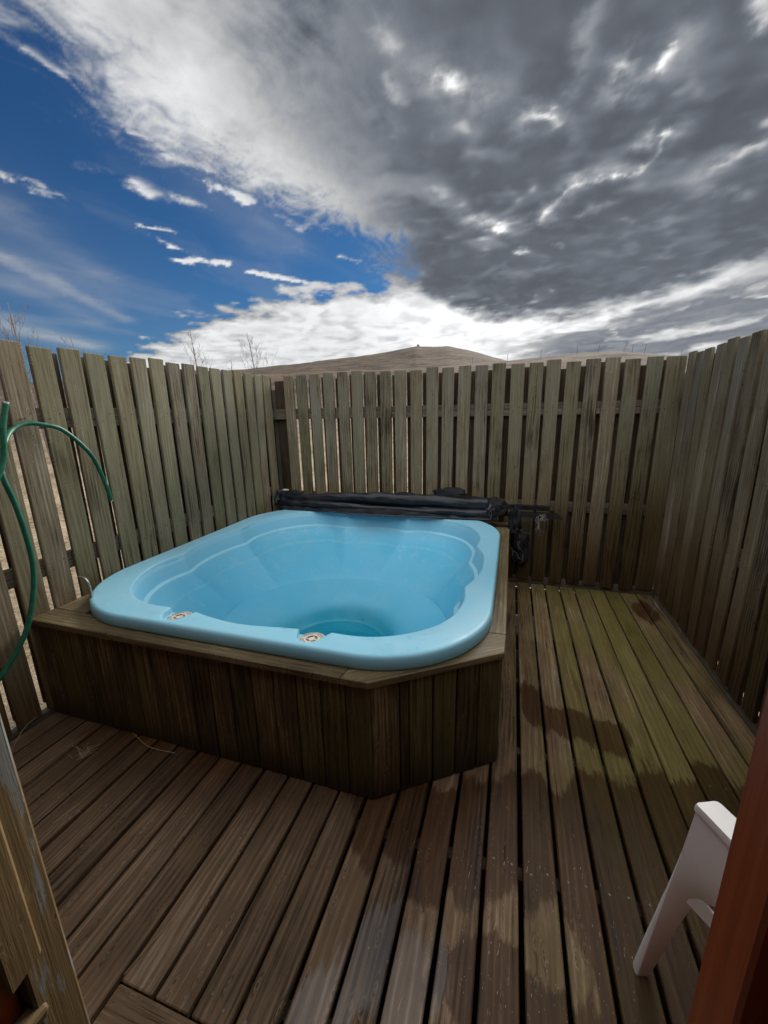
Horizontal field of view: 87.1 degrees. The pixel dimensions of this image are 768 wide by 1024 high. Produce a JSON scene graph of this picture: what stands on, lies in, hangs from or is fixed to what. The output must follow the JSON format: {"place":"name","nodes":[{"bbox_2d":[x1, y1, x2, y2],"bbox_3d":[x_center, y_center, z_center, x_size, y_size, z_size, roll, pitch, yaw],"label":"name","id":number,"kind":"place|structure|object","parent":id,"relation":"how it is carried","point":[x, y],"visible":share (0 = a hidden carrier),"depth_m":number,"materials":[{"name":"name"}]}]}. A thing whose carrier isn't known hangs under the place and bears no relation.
{"place":"outdoors","nodes":[
{"label":"outdoors","id":0,"kind":"place"},
{"bbox_2d":[0,346,759,1023],"bbox_3d":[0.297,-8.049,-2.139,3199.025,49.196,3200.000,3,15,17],"label":"ground","id":1,"kind":"structure","parent":0,"point":[422,358],"depth_m":3.82,"materials":[{"name":"brown soil"}]},
{"bbox_2d":[0,316,32,403],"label":"bare tree","id":2,"kind":"object","parent":1,"relation":"on","point":[6,335],"visible":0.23,"depth_m":9.25,"materials":[{"name":"brown plant"}]},
{"bbox_2d":[0,303,64,463],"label":"bare tree","id":3,"kind":"object","parent":1,"relation":"on","point":[42,430],"visible":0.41,"depth_m":9.95,"materials":[{"name":"brown plant"}]},
{"bbox_2d":[52,335,105,380],"bbox_3d":[-8.746,-3.232,11.973,1.350,3.751,1.198,-10,16,-31],"label":"bare tree","id":4,"kind":"object","parent":1,"relation":"on","point":[70,348],"visible":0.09,"depth_m":11.65,"materials":[{"name":"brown plant"}]},
{"bbox_2d":[0,339,281,742],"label":"slat fence","id":5,"kind":"object","parent":1,"relation":"on","point":[189,454],"visible":0.73,"depth_m":2.52,"materials":[{"name":"brown wood"}]},
{"bbox_2d":[182,330,211,372],"bbox_3d":[-9.450,-7.024,21.005,1.527,4.665,1.194,-3,14,-7],"label":"bare tree","id":6,"kind":"object","parent":1,"relation":"on","point":[193,350],"visible":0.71,"depth_m":20.56,"materials":[{"name":"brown plant"}]},
{"bbox_2d":[237,334,272,376],"bbox_3d":[-7.401,-7.987,23.574,2.009,4.574,2.029,3,15,17],"label":"bare tree","id":7,"kind":"object","parent":1,"relation":"on","point":[254,369],"visible":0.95,"depth_m":23.24,"materials":[{"name":"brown plant"}]},
{"bbox_2d":[9,582,755,1023],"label":"wooden deck","id":8,"kind":"structure","parent":1,"relation":"on","point":[131,842],"depth_m":1.51,"materials":[{"name":"brown wood"}]},
{"bbox_2d":[69,742,98,759],"bbox_3d":[-1.486,1.169,1.982,0.142,0.035,0.083,-4,14,-11],"label":"moss tuft","id":9,"kind":"object","parent":8,"relation":"on","point":[86,752],"visible":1,"depth_m":1.98,"materials":[{"name":"beige plant"}]},
{"bbox_2d":[124,921,171,974],"bbox_3d":[-0.730,1.348,1.254,0.003,0.006,0.150,7,16,30],"label":"straw","id":10,"kind":"object","parent":8,"relation":"on","point":[146,948],"visible":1,"depth_m":1.25,"materials":[{"name":"beige plant"}]},
{"bbox_2d":[133,733,173,752],"bbox_3d":[-1.168,1.166,2.022,0.313,0.008,0.032,5,15,24],"label":"straw","id":11,"kind":"object","parent":8,"relation":"on","point":[151,747],"visible":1,"depth_m":2.00,"materials":[{"name":"beige plant"}]},
{"bbox_2d":[31,509,508,798],"bbox_3d":[-0.347,0.540,2.979,2.397,0.797,2.514,3,15,17],"label":"hot tub","id":12,"kind":"object","parent":8,"relation":"on","point":[256,641],"visible":0.98,"depth_m":1.98,"materials":[{"name":"plastic"}]},
{"bbox_2d":[272,487,562,567],"bbox_3d":[0.166,0.108,3.876,2.836,0.702,0.295,3,15,17],"label":"tub cover","id":13,"kind":"object","parent":12,"relation":"attached to","point":[453,502],"visible":1,"depth_m":3.73,"materials":[{"name":"black fabric"}]},
{"bbox_2d":[633,801,735,975],"bbox_3d":[1.091,0.970,0.800,0.644,0.889,0.700,-3,14,-8],"label":"garden chair","id":14,"kind":"object","parent":8,"relation":"on","point":[694,883],"visible":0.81,"depth_m":1.00,"materials":[{"name":"white plastic"}]},
{"bbox_2d":[272,355,687,598],"bbox_3d":[0.633,-0.160,3.942,3.820,2.394,0.183,3,15,17],"label":"slat fence","id":15,"kind":"object","parent":1,"relation":"on","point":[586,453],"visible":0.64,"depth_m":3.60,"materials":[{"name":"brown wood"}]},
{"bbox_2d":[472,342,682,363],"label":"wire fence","id":16,"kind":"object","parent":1,"relation":"on","point":[577,349],"visible":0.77,"depth_m":60.35,"materials":[{"name":"grey metal"}]},
{"bbox_2d":[653,329,767,737],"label":"slat fence","id":17,"kind":"object","parent":1,"relation":"on","point":[710,589],"visible":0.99,"depth_m":2.43,"materials":[{"name":"brown wood"}]},
{"bbox_2d":[0,0,767,370],"bbox_3d":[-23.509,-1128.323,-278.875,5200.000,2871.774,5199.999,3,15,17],"label":"sky","id":18,"kind":"structure","parent":0,"point":[530,178],"depth_m":1813.66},
{"bbox_2d":[0,689,767,1023],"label":"house","id":19,"kind":"structure","parent":0,"point":[38,981],"depth_m":0.58,"materials":[{"name":"red paint"}]},
{"bbox_3d":[-1.813,-0.472,2.028,0.050,0.017,0.012,3,15,17],"label":"hook nail","id":20,"kind":"object","parent":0,"visible":0},
{"bbox_2d":[0,401,112,681],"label":"garden hose","id":21,"kind":"object","parent":20,"relation":"hanging from","point":[5,434],"visible":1,"depth_m":1.94,"materials":[{"name":"green rubber"}]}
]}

